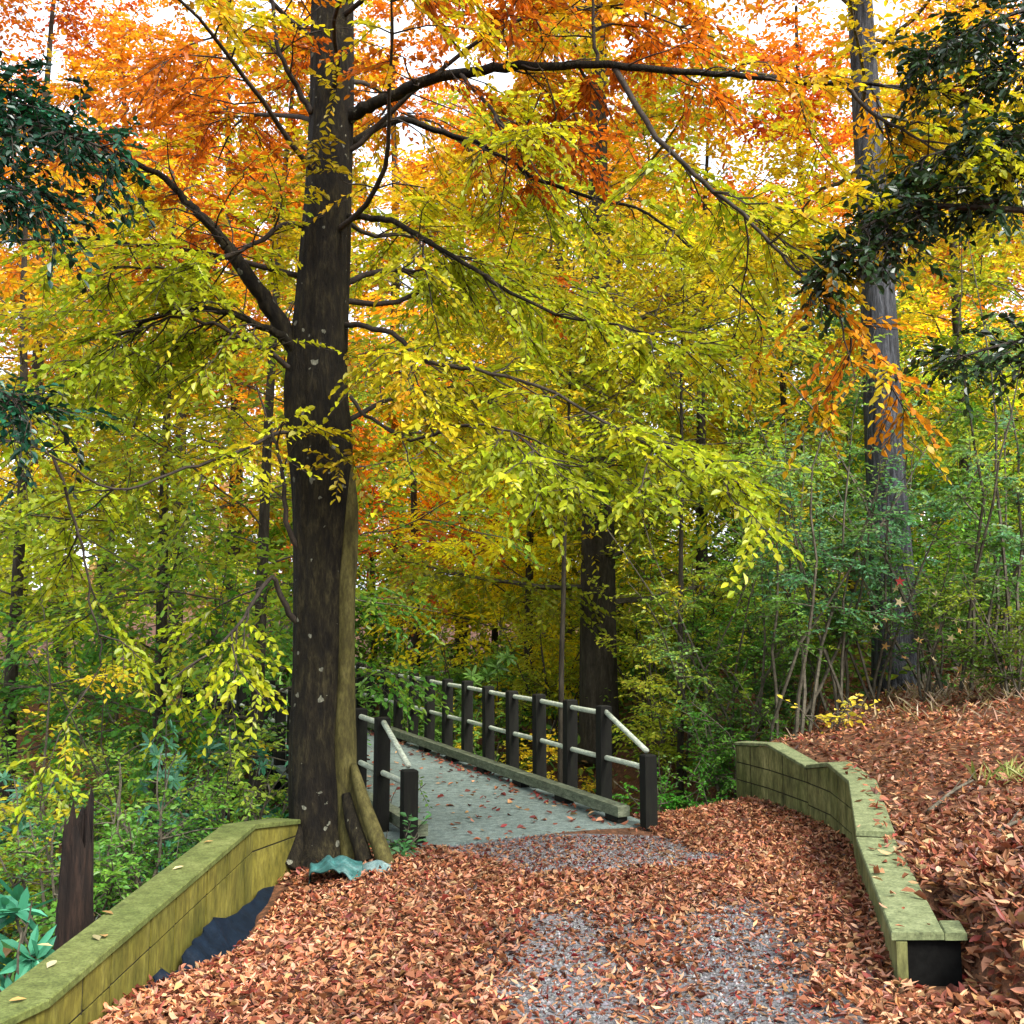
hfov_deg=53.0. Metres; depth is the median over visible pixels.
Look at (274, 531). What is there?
tree
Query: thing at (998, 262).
yellow tree
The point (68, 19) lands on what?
orange tree
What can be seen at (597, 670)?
oak tree
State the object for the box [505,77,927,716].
yellow tree
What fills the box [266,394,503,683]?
tree
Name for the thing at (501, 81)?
sky
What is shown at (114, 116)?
orange tree
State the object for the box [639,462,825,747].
sapling
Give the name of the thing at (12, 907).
rhododendron
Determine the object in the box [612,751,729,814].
shrub
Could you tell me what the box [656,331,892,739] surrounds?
sapling
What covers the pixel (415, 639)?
red tree
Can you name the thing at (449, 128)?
yellow tree
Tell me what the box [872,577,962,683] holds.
sweetgum sapling
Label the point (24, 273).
young tree
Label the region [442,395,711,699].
tree
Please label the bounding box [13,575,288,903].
sapling
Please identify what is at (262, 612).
young tree
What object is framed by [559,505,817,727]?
shrub
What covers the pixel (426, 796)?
ivy plant
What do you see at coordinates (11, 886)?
sapling
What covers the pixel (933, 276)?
tree
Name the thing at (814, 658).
shrub
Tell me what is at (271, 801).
shrub
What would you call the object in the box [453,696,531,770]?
shrub
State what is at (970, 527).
shrub
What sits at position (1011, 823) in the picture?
fallen stick
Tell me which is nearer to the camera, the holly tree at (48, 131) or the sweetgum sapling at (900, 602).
the holly tree at (48, 131)
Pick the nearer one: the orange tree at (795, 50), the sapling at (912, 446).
the sapling at (912, 446)
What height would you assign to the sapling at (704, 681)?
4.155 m
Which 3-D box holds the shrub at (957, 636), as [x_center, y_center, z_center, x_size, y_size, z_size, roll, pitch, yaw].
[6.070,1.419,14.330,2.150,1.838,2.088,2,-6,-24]
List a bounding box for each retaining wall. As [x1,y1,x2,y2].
[0,818,300,1023]
[734,741,966,987]
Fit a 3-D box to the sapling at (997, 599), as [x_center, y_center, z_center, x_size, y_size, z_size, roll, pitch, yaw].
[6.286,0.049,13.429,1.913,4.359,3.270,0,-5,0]
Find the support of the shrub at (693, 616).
on the ground at (692, 788)
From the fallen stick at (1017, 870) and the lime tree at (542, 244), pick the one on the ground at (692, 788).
the lime tree at (542, 244)
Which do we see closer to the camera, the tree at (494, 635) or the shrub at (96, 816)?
the shrub at (96, 816)
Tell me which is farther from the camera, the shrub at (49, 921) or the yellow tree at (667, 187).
the yellow tree at (667, 187)
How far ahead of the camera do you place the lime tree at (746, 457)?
14.77 m
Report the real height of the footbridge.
3.981 m
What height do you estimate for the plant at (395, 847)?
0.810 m
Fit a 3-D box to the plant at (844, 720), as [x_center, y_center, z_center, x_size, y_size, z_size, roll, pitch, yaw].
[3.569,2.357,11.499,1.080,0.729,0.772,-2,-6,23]
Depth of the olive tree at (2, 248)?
29.69 m
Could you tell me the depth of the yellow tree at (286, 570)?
33.50 m
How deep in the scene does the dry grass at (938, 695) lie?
11.86 m
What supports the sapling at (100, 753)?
on the ground at (692, 788)
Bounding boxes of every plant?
[368,808,430,856]
[390,775,431,817]
[777,692,879,734]
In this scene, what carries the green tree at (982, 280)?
on the ground at (692, 788)
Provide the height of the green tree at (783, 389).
9.404 m
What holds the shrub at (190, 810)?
on the ground at (692, 788)
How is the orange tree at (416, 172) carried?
on the ground at (692, 788)
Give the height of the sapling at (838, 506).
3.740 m
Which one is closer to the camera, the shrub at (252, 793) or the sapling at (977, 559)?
the shrub at (252, 793)
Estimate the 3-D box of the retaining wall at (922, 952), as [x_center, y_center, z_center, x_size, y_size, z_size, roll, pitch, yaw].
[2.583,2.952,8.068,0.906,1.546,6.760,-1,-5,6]
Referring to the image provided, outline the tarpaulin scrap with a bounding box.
[307,855,362,885]
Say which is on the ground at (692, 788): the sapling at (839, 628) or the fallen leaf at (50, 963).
the sapling at (839, 628)
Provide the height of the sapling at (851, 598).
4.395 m
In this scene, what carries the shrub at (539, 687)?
on the ground at (692, 788)
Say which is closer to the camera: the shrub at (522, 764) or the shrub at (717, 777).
the shrub at (717, 777)
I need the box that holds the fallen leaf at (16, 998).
[9,997,26,1000]
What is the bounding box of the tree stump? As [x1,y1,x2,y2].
[53,786,93,950]
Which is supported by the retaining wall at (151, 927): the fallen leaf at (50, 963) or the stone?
the fallen leaf at (50, 963)
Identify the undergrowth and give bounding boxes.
[0,576,1023,981]
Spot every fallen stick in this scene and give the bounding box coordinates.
[927,771,975,812]
[990,809,1023,835]
[998,866,1021,884]
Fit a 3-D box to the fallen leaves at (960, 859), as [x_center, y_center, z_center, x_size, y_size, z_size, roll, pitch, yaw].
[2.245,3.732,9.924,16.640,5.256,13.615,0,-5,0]
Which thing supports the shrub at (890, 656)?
on the ground at (692, 788)
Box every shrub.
[0,724,131,941]
[0,741,94,974]
[0,769,149,972]
[2,731,182,898]
[15,727,287,892]
[42,749,235,916]
[143,783,247,857]
[158,725,287,857]
[189,708,369,842]
[367,664,499,753]
[405,597,578,762]
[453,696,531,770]
[455,721,629,804]
[474,556,645,752]
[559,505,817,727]
[594,608,745,791]
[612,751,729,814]
[613,473,872,731]
[613,533,761,738]
[640,648,808,808]
[733,604,875,720]
[783,439,996,706]
[860,550,1023,676]
[878,551,1000,701]
[913,428,1023,659]
[923,570,1023,699]
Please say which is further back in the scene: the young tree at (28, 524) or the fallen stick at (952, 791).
the young tree at (28, 524)
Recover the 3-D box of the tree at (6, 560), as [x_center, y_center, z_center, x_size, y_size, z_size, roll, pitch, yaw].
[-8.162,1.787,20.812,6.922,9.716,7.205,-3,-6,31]
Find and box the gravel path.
[452,834,863,1023]
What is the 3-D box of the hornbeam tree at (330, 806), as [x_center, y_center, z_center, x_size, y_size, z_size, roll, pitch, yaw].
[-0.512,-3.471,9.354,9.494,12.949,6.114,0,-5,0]
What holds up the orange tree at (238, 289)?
on the ground at (692, 788)
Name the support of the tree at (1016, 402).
on the ground at (692, 788)
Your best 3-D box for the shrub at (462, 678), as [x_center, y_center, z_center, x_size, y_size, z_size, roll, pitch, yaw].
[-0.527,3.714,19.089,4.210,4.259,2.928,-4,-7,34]
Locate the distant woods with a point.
(94, 567)
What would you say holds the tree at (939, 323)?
on the ground at (692, 788)
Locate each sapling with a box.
[0,842,58,936]
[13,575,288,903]
[22,587,239,887]
[590,500,779,798]
[638,497,809,780]
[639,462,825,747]
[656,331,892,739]
[731,233,1023,695]
[732,398,971,741]
[735,422,917,718]
[742,375,953,644]
[742,401,913,714]
[779,420,962,689]
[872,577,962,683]
[904,371,1023,678]
[944,239,1023,677]
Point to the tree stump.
(75, 912)
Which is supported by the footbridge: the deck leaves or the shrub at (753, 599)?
the deck leaves
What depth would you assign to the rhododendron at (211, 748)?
10.17 m
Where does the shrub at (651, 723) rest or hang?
on the ground at (692, 788)
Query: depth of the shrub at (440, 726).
17.21 m
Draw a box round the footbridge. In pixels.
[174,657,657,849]
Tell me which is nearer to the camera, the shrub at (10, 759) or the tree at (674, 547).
the shrub at (10, 759)
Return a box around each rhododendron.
[0,708,287,919]
[0,770,171,975]
[0,879,55,991]
[175,757,270,858]
[249,636,555,771]
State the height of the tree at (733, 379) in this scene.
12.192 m
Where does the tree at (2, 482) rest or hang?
on the ground at (692, 788)
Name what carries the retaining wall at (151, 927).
on the ground at (692, 788)
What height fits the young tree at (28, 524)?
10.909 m
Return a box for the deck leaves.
[286,730,628,844]
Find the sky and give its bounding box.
[0,0,1023,589]
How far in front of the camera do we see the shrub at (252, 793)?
8.76 m
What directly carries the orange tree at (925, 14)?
on the ground at (692, 788)
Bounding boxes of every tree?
[0,0,262,683]
[0,0,295,673]
[0,0,544,827]
[0,0,1023,872]
[0,19,376,693]
[0,49,286,865]
[0,50,155,505]
[0,118,377,853]
[0,175,263,680]
[0,378,292,826]
[0,389,92,700]
[66,0,407,632]
[148,107,436,627]
[160,0,569,665]
[198,335,441,686]
[257,0,876,763]
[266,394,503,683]
[271,84,639,674]
[272,289,576,728]
[355,330,677,739]
[359,357,650,684]
[383,0,754,632]
[394,168,809,782]
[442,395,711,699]
[471,363,778,709]
[493,100,802,633]
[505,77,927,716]
[512,181,870,807]
[578,0,1023,694]
[613,0,1023,614]
[618,277,867,664]
[630,221,976,671]
[722,18,1023,628]
[722,300,1023,642]
[772,225,1023,576]
[784,0,1023,606]
[786,285,1023,616]
[791,0,1023,419]
[845,68,1023,613]
[863,309,1023,621]
[903,46,1023,524]
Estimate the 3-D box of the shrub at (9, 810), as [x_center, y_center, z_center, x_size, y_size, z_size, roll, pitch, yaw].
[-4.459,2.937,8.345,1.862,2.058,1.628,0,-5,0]
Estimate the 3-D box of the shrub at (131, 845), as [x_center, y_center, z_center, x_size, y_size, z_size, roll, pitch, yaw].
[-3.013,2.657,8.214,1.682,1.475,1.358,-4,-7,38]
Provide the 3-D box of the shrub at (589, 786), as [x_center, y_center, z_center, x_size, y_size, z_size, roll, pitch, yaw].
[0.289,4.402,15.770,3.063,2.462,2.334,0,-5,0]
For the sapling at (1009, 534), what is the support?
on the ground at (692, 788)
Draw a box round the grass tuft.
[961,754,1023,786]
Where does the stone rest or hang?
on the ground at (692, 788)
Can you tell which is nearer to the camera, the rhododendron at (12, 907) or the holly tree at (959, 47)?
the rhododendron at (12, 907)
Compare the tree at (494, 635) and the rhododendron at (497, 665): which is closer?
the rhododendron at (497, 665)
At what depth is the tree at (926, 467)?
23.60 m
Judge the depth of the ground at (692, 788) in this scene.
9.76 m
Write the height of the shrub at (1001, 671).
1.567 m
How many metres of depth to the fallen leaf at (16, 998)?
4.26 m
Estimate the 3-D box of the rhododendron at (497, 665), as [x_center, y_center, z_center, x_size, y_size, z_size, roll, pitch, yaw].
[-1.693,4.028,17.799,3.806,3.698,4.987,-5,-7,43]
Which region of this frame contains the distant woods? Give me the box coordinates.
[0,351,1023,640]
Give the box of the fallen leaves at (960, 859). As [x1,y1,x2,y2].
[4,645,1023,1023]
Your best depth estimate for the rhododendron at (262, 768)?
12.04 m
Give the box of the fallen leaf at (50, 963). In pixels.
[47,960,56,967]
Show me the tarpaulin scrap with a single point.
(348, 867)
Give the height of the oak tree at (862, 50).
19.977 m
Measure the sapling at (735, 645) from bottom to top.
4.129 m
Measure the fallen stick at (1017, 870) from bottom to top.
0.215 m
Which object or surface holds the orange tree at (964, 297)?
on the ground at (692, 788)
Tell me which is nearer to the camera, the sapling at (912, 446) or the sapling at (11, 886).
the sapling at (11, 886)
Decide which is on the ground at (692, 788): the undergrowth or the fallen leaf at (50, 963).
the undergrowth
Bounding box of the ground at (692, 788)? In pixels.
[0,566,1023,1023]
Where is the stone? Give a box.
[363,860,391,874]
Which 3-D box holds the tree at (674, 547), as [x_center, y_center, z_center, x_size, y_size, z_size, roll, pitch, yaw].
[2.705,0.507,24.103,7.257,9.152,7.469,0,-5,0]
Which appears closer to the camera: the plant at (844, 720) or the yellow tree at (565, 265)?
the plant at (844, 720)
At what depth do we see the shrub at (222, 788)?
10.35 m
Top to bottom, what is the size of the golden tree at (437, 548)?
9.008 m
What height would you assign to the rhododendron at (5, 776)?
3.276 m
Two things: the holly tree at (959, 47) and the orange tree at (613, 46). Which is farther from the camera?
the orange tree at (613, 46)
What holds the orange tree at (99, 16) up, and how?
on the ground at (692, 788)
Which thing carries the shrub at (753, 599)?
on the ground at (692, 788)
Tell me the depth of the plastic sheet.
6.49 m
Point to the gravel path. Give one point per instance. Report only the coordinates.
(816, 1010)
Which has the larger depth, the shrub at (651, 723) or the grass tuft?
the shrub at (651, 723)
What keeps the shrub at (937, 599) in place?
on the ground at (692, 788)
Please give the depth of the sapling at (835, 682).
12.36 m
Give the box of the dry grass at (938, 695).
[786,664,1023,735]
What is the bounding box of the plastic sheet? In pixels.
[144,886,273,988]

